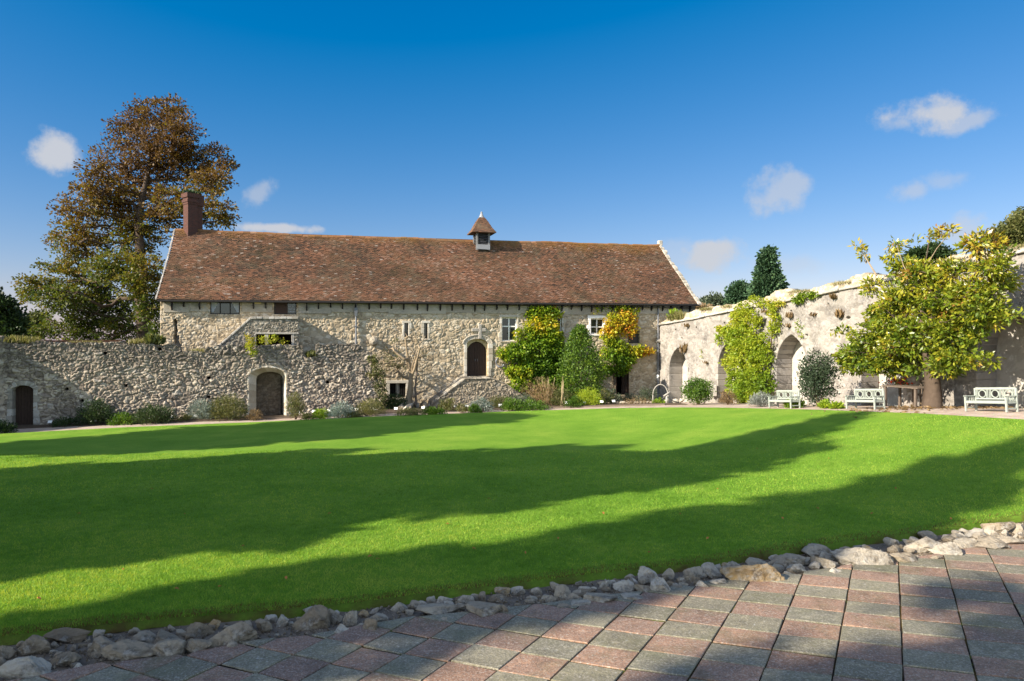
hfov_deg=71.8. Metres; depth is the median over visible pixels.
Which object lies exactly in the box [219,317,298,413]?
stair porch
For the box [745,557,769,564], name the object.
edging stone
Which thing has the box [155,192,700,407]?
stone house
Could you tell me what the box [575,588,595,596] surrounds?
edging stone
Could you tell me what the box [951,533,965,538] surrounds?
edging stone
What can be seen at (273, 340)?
wall shrub
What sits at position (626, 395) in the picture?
leafy plant
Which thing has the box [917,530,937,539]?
edging stone
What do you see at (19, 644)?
edging stone
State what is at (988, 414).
path
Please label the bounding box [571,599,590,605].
edging stone
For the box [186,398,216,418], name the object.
bed shrub
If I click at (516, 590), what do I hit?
edging stone
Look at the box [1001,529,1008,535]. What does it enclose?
edging stone
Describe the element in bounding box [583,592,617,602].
edging stone
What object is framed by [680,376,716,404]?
round shrub
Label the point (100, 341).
brick wall
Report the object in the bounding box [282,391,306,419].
bed shrub
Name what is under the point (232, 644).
edging stone
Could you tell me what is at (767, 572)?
edging stone
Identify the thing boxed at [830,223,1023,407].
magnolia tree
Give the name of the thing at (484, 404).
bed shrub
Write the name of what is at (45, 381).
garden wall
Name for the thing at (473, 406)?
leafy plant
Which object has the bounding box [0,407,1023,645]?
lawn
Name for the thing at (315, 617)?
edging stone
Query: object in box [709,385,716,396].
stone post
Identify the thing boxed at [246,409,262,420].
bed shrub
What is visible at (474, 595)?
edging stone
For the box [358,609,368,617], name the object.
edging stone
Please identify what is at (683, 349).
wall weed
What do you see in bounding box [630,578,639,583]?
edging stone
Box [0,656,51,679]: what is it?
edging stone
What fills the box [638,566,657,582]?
edging stone
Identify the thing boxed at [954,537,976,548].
edging stone
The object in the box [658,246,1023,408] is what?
arcaded wall
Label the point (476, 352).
door
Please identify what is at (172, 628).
edging stone
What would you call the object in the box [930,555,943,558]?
edging stone
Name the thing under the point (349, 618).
edging stone
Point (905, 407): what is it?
leaf litter
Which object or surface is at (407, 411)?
bed shrub
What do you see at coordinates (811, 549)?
edging stone
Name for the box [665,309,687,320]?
grass tuft
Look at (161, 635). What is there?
edging stone
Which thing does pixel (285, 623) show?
edging stone
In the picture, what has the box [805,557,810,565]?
edging stone
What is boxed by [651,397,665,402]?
leafy plant
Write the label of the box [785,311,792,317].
wall weed
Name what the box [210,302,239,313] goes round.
window
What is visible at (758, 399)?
lavender
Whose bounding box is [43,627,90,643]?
edging stone
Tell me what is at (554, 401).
bed shrub
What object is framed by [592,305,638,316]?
eaves creeper
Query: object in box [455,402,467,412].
leafy plant
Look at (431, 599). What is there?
edging stone
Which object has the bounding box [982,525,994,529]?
edging stone
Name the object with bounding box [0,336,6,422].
side wall
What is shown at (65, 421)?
leafy plant
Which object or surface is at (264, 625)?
edging stone
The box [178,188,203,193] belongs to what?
chimney plants
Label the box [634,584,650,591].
edging stone
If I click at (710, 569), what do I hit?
edging stone
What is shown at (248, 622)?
edging stone
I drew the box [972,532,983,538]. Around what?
edging stone
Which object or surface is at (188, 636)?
edging stone
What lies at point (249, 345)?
wall shrub
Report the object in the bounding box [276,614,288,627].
edging stone
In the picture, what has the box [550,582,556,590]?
edging stone
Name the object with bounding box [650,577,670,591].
edging stone
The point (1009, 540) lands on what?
edging stone
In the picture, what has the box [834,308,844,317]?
wall weed
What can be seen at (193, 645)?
edging stone
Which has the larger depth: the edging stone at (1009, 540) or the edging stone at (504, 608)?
the edging stone at (1009, 540)
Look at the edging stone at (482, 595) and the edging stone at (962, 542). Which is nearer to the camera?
the edging stone at (482, 595)
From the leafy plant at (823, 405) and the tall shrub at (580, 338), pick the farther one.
the tall shrub at (580, 338)
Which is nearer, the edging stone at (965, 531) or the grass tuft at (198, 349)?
the edging stone at (965, 531)
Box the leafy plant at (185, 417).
[173,412,193,421]
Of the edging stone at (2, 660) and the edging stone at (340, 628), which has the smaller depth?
the edging stone at (2, 660)
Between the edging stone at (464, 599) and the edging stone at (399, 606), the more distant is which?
the edging stone at (464, 599)
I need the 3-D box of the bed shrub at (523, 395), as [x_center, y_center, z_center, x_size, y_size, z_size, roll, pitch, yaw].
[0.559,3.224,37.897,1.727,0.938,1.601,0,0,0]
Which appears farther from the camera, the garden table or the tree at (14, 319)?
the tree at (14, 319)
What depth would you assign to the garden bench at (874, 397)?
24.69 m
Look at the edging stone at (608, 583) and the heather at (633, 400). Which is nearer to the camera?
the edging stone at (608, 583)
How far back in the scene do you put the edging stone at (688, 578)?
8.93 m
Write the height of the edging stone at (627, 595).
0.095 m
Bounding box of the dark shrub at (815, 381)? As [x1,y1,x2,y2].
[795,347,843,406]
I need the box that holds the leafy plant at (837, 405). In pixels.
[827,400,845,408]
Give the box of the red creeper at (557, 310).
[545,299,563,323]
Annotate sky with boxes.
[0,0,1023,340]
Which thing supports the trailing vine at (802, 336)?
attached to the arcaded wall at (677, 367)
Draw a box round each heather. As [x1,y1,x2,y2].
[617,395,654,403]
[716,389,739,404]
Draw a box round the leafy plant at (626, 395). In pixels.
[620,392,635,401]
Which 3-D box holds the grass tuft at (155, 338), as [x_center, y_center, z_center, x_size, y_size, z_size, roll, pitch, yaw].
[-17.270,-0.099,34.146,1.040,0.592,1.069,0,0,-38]
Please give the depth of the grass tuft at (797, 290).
32.39 m
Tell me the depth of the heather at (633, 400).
36.77 m
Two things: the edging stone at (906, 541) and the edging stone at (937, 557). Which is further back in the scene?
the edging stone at (906, 541)
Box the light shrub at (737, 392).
[730,381,749,403]
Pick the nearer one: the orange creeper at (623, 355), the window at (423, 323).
the window at (423, 323)
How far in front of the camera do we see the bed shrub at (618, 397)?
38.51 m
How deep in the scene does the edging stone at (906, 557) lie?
9.74 m
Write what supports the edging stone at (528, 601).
on the edging soil
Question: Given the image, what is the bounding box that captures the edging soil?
[0,521,1023,680]
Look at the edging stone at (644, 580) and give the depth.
8.85 m
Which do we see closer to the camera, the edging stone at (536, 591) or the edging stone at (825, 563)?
the edging stone at (536, 591)
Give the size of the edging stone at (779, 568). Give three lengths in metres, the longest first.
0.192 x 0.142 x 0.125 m
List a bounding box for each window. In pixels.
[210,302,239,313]
[274,303,295,313]
[385,380,407,399]
[401,321,411,339]
[421,321,429,339]
[499,315,519,342]
[554,314,564,331]
[587,315,607,335]
[628,330,638,342]
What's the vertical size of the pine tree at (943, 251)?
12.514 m
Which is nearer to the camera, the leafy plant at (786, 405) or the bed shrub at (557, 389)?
the leafy plant at (786, 405)
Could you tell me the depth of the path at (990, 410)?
22.98 m
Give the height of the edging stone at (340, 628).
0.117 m
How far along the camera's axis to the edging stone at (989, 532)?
11.14 m
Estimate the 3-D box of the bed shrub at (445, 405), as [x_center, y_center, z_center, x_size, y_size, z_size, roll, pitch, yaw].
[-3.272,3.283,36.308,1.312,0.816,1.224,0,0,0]
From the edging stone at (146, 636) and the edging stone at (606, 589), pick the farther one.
the edging stone at (606, 589)
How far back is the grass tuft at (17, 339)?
32.36 m
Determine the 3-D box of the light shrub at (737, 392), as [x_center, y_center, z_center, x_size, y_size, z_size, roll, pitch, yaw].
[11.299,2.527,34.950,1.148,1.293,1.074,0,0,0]
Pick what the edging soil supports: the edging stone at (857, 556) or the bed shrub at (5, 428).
the edging stone at (857, 556)
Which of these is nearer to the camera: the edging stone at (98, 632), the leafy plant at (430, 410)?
the edging stone at (98, 632)
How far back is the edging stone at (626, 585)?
8.63 m
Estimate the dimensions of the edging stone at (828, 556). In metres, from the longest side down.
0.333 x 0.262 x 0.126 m
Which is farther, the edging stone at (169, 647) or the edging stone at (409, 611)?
the edging stone at (409, 611)
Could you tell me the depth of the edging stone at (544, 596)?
8.25 m
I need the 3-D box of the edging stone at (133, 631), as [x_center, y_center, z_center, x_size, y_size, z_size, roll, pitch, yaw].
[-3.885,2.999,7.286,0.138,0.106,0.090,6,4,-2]
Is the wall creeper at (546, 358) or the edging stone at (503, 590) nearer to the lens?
the edging stone at (503, 590)
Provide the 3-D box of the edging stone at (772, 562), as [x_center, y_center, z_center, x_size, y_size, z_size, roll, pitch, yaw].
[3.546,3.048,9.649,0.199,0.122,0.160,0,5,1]
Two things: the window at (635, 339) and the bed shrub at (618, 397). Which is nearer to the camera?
the bed shrub at (618, 397)
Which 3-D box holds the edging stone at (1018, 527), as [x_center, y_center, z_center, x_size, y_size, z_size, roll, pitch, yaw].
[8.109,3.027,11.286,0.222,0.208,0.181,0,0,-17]
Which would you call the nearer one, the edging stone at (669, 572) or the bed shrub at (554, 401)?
the edging stone at (669, 572)
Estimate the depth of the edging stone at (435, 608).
7.82 m
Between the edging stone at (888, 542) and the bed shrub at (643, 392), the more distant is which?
the bed shrub at (643, 392)
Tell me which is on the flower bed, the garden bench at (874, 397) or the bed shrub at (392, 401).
the bed shrub at (392, 401)
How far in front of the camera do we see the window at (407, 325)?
39.65 m
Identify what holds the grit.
on the edging soil
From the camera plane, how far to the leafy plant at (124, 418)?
32.37 m
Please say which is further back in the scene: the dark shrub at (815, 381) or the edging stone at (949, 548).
the dark shrub at (815, 381)
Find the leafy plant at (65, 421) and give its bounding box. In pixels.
[50,416,79,427]
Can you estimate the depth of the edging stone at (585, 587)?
8.56 m
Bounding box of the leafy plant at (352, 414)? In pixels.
[343,411,363,417]
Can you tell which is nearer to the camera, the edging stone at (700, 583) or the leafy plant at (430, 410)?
the edging stone at (700, 583)
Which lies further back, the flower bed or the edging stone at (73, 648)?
the flower bed
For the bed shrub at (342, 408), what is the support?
on the ground
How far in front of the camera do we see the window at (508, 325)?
41.39 m
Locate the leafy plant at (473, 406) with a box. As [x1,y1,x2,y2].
[468,403,481,412]
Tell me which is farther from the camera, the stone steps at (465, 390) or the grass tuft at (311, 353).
the stone steps at (465, 390)
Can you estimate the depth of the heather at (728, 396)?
32.78 m
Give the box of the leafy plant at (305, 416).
[299,412,314,419]
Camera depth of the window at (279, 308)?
37.94 m
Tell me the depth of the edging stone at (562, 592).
8.32 m
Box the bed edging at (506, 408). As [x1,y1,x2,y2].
[268,404,664,418]
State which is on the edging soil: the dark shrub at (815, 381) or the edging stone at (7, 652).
the edging stone at (7, 652)
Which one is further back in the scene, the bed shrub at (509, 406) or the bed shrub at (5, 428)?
the bed shrub at (509, 406)
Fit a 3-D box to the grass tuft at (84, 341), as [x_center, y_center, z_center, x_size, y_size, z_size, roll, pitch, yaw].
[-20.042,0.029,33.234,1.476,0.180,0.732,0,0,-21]
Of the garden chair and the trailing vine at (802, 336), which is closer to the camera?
the garden chair
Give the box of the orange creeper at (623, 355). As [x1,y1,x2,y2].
[597,300,655,393]
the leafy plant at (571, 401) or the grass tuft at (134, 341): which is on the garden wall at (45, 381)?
the grass tuft at (134, 341)
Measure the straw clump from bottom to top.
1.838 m
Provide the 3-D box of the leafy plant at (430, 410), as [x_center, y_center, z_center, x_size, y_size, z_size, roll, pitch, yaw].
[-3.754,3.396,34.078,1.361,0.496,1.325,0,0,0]
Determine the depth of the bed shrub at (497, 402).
37.83 m
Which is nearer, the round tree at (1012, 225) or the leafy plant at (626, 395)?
the leafy plant at (626, 395)
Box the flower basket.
[878,377,913,387]
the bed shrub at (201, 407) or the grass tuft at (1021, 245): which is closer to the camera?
the grass tuft at (1021, 245)
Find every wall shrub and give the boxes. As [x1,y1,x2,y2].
[243,332,257,356]
[257,333,287,344]
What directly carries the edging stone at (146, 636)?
on the edging soil
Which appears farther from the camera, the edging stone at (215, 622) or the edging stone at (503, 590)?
the edging stone at (503, 590)
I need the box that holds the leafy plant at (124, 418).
[106,411,140,425]
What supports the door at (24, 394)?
in the garden wall at (45, 381)
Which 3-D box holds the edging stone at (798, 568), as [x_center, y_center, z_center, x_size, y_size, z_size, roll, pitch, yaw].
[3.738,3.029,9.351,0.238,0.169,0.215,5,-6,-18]
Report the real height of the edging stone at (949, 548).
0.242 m
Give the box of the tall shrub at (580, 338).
[555,323,605,403]
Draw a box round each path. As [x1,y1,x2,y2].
[0,405,1023,433]
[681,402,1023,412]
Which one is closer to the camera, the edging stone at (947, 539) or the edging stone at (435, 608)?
the edging stone at (435, 608)
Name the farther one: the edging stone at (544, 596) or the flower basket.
the flower basket
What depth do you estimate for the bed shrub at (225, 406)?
33.95 m
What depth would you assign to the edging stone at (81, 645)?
6.94 m
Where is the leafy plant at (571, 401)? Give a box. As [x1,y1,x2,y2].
[563,395,583,407]
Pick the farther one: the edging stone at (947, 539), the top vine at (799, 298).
the top vine at (799, 298)
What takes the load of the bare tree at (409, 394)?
on the flower bed
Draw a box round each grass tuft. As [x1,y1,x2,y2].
[0,334,41,343]
[69,340,99,342]
[127,337,152,343]
[143,333,166,343]
[187,348,204,352]
[304,349,318,356]
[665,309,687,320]
[666,308,680,314]
[699,306,712,310]
[784,288,809,293]
[830,280,851,285]
[936,257,964,261]
[1006,244,1023,249]
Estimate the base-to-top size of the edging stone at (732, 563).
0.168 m
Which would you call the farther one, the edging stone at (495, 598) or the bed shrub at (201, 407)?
the bed shrub at (201, 407)
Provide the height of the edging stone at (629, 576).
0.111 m
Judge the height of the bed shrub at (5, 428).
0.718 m
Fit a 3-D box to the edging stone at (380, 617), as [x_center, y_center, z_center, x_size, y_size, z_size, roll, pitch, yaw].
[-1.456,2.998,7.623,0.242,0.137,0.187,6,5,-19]
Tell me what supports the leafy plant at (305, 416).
on the ground
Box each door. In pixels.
[15,385,33,424]
[256,372,280,414]
[467,342,485,375]
[615,367,628,394]
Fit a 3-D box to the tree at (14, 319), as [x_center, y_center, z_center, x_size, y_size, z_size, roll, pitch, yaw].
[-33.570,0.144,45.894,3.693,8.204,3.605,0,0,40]
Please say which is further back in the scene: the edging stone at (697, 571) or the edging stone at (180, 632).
the edging stone at (697, 571)
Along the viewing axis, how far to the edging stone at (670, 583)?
8.79 m
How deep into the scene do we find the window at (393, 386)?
39.61 m
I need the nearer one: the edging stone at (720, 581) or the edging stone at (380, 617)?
the edging stone at (380, 617)
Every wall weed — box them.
[679,342,687,352]
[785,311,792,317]
[829,293,836,298]
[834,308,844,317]
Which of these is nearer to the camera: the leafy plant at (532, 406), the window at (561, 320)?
the leafy plant at (532, 406)
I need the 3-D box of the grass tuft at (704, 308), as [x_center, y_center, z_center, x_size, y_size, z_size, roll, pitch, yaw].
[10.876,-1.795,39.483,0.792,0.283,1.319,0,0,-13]
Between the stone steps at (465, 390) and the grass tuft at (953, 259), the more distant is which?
the stone steps at (465, 390)
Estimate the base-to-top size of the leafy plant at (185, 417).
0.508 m
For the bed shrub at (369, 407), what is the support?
on the ground
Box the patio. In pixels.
[8,544,1023,680]
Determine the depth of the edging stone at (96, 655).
6.71 m
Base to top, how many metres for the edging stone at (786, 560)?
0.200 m
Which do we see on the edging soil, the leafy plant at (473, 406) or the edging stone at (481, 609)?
the edging stone at (481, 609)
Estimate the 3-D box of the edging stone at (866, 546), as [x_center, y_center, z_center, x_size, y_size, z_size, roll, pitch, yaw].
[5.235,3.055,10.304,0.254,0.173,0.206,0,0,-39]
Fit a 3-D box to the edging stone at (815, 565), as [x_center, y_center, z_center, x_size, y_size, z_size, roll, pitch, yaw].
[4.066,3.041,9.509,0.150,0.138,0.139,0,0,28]
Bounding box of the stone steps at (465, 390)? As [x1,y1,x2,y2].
[428,376,524,407]
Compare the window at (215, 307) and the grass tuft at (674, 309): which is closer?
the window at (215, 307)
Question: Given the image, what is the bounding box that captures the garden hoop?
[652,384,668,402]
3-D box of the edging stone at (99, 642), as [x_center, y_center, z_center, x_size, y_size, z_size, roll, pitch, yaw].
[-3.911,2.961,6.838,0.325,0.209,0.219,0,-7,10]
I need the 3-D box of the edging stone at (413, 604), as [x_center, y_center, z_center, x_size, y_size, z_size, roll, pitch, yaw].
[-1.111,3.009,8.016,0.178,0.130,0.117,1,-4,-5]
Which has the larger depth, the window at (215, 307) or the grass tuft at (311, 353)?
the window at (215, 307)
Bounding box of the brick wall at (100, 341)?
[40,340,121,343]
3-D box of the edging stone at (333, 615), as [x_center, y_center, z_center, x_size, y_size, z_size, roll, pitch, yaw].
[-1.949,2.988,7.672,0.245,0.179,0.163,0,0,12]
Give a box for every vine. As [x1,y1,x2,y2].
[700,318,804,357]
[714,299,781,403]
[736,293,785,309]
[790,290,819,305]
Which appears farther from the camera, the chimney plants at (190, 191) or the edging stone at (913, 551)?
the chimney plants at (190, 191)
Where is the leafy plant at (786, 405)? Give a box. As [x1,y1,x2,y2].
[783,397,807,408]
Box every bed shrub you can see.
[0,419,17,433]
[73,396,116,426]
[129,401,179,424]
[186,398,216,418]
[204,393,250,420]
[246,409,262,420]
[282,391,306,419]
[311,408,329,418]
[324,401,356,418]
[354,398,387,416]
[380,392,408,408]
[393,406,424,415]
[437,397,459,411]
[468,395,495,411]
[486,394,512,407]
[499,397,522,410]
[509,392,534,405]
[519,379,538,401]
[543,384,560,405]
[549,386,575,405]
[575,386,604,405]
[597,388,615,403]
[605,388,622,403]
[635,387,659,401]
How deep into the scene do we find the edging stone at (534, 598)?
8.23 m
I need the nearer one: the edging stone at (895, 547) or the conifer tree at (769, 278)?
the edging stone at (895, 547)
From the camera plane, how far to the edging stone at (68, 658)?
6.53 m
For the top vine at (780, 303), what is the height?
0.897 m
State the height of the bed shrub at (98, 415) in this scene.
1.451 m
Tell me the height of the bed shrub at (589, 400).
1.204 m
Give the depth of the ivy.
36.73 m
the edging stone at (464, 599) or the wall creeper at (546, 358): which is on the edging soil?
the edging stone at (464, 599)
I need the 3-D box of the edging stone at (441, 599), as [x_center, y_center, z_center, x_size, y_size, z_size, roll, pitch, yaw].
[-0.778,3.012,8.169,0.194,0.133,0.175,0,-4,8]
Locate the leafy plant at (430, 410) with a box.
[421,406,447,414]
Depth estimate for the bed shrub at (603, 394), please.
38.21 m
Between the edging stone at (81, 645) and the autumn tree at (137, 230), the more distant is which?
the autumn tree at (137, 230)
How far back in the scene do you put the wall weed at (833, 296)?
30.06 m
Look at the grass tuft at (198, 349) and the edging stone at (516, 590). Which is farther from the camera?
the grass tuft at (198, 349)
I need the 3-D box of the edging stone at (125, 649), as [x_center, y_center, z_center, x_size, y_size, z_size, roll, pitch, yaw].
[-3.619,2.956,6.717,0.519,0.217,0.259,-3,-6,6]
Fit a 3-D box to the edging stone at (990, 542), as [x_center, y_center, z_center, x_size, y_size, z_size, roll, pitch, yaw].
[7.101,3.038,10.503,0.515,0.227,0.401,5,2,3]
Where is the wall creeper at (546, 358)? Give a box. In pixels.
[495,305,566,401]
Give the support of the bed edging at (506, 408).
on the ground
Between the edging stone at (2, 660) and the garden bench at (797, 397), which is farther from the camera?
the garden bench at (797, 397)
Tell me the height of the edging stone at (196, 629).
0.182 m
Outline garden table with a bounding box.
[881,385,923,406]
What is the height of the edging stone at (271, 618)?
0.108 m
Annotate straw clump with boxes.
[529,376,557,404]
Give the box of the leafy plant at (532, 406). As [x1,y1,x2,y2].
[514,397,550,410]
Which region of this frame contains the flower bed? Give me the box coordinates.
[15,403,687,428]
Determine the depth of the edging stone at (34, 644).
6.76 m
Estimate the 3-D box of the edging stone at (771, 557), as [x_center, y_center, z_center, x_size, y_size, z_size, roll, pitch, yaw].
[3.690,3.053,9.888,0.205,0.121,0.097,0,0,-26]
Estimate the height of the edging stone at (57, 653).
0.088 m
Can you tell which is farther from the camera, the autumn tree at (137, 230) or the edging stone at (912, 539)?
the autumn tree at (137, 230)
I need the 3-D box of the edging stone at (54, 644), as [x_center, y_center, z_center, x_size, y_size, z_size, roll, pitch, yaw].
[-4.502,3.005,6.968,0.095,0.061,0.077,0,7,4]
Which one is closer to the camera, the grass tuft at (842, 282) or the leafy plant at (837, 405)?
the leafy plant at (837, 405)
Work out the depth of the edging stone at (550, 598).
8.21 m
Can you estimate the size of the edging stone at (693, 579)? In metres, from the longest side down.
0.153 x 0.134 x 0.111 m
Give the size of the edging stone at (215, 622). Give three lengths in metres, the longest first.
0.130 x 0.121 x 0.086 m
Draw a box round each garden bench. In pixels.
[767,390,800,408]
[845,389,884,409]
[964,387,1018,411]
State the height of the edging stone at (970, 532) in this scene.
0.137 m
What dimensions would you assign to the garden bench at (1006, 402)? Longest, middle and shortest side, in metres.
1.302 x 0.703 x 0.500 m
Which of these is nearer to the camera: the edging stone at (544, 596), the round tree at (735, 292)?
the edging stone at (544, 596)
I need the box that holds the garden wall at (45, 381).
[1,341,380,427]
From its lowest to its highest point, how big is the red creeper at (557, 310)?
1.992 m
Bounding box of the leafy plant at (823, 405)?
[817,398,829,408]
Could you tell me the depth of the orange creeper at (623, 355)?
42.76 m
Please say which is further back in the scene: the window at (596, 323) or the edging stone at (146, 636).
the window at (596, 323)
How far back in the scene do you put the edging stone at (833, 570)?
9.24 m
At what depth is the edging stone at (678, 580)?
8.95 m
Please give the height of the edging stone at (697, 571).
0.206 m
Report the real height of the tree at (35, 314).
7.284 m
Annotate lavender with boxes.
[747,390,776,406]
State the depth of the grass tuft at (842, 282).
29.91 m
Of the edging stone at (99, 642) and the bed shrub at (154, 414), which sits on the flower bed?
the bed shrub at (154, 414)
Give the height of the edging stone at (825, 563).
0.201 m
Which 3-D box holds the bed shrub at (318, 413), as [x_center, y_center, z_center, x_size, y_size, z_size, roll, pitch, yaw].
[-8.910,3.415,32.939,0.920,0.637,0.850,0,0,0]
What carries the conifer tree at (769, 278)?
on the ground
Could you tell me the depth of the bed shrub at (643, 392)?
39.94 m
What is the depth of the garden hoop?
37.19 m
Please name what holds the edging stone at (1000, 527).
on the edging soil
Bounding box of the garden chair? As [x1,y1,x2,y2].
[912,380,923,405]
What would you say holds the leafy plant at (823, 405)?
on the path at (988, 414)
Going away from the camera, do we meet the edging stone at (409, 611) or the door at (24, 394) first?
the edging stone at (409, 611)
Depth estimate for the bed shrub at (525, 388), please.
40.21 m
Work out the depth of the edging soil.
7.57 m
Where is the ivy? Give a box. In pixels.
[365,353,387,403]
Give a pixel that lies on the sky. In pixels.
(719, 132)
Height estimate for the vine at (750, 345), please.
5.311 m
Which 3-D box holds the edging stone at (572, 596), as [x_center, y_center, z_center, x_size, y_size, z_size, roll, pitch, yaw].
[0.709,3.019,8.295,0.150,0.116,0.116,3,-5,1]
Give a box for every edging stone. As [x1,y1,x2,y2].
[0,645,16,659]
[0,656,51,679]
[0,657,6,664]
[16,635,50,655]
[16,641,23,647]
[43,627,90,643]
[50,641,58,647]
[50,651,80,666]
[52,651,62,657]
[70,644,76,651]
[78,643,88,647]
[87,636,114,657]
[91,652,101,658]
[93,629,105,638]
[101,639,155,661]
[128,627,139,635]
[131,630,155,643]
[151,638,186,656]
[153,629,183,643]
[168,625,175,631]
[176,629,185,636]
[184,622,214,636]
[185,633,194,640]
[185,638,211,653]
[208,619,220,630]
[209,620,257,647]
[226,641,237,646]
[244,620,252,627]
[255,618,272,632]
[264,614,277,622]
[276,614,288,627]
[280,620,287,626]
[292,605,330,630]
[328,609,342,623]
[334,624,348,632]
[342,611,356,626]
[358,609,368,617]
[363,617,376,629]
[370,613,387,621]
[390,602,407,611]
[405,609,413,614]
[407,600,420,610]
[415,603,464,614]
[426,596,435,603]
[436,596,452,603]
[457,595,474,604]
[465,601,501,616]
[470,593,478,600]
[478,591,485,601]
[489,593,508,602]
[494,587,510,595]
[500,604,508,611]
[510,586,522,595]
[524,599,533,604]
[526,596,537,602]
[531,587,541,594]
[541,594,549,599]
[545,595,556,602]
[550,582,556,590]
[554,584,570,600]
[568,593,577,599]
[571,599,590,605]
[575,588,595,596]
[578,586,590,588]
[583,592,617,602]
[598,580,612,588]
[602,587,610,591]
[613,580,635,591]
[621,592,642,599]
[624,574,634,579]
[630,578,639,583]
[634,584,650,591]
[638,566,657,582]
[638,576,649,584]
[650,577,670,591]
[662,568,674,579]
[666,581,674,586]
[676,576,686,582]
[683,566,702,577]
[684,575,694,582]
[690,576,700,582]
[695,580,707,586]
[701,562,722,578]
[709,578,727,583]
[719,563,784,581]
[727,561,739,566]
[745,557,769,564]
[768,554,778,559]
[768,559,776,564]
[772,564,784,571]
[773,553,805,567]
[785,564,805,573]
[801,543,830,556]
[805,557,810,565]
[808,561,820,569]
[809,555,838,568]
[818,551,835,560]
[829,568,840,572]
[830,547,893,566]
[862,544,876,549]
[883,537,898,546]
[887,544,900,552]
[890,552,918,561]
[901,536,939,553]
[902,539,910,543]
[906,548,915,553]
[909,536,918,541]
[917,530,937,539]
[927,542,962,554]
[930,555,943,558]
[943,536,953,541]
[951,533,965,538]
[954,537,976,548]
[959,528,968,533]
[964,528,987,537]
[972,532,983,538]
[973,535,1010,548]
[980,522,1015,532]
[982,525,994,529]
[984,528,998,536]
[995,534,1023,543]
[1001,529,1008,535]
[1011,523,1023,533]
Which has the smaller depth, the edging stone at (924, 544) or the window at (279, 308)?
the edging stone at (924, 544)
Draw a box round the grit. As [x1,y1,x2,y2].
[3,522,1022,680]
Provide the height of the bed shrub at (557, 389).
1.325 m
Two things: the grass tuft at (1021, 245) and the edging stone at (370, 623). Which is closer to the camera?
the edging stone at (370, 623)
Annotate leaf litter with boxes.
[811,403,1023,417]
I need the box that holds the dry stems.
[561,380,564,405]
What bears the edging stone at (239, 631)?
on the edging soil
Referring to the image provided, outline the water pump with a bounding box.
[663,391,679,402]
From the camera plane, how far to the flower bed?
34.12 m
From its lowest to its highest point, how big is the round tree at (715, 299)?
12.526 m
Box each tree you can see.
[0,286,31,343]
[7,92,241,344]
[22,307,53,343]
[380,331,435,404]
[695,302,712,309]
[697,291,724,305]
[722,278,750,303]
[746,243,789,299]
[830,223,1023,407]
[900,240,956,264]
[985,206,1023,247]
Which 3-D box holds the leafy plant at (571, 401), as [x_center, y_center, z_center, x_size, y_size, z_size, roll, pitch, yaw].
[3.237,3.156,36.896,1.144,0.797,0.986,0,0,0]
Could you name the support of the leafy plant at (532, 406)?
on the ground

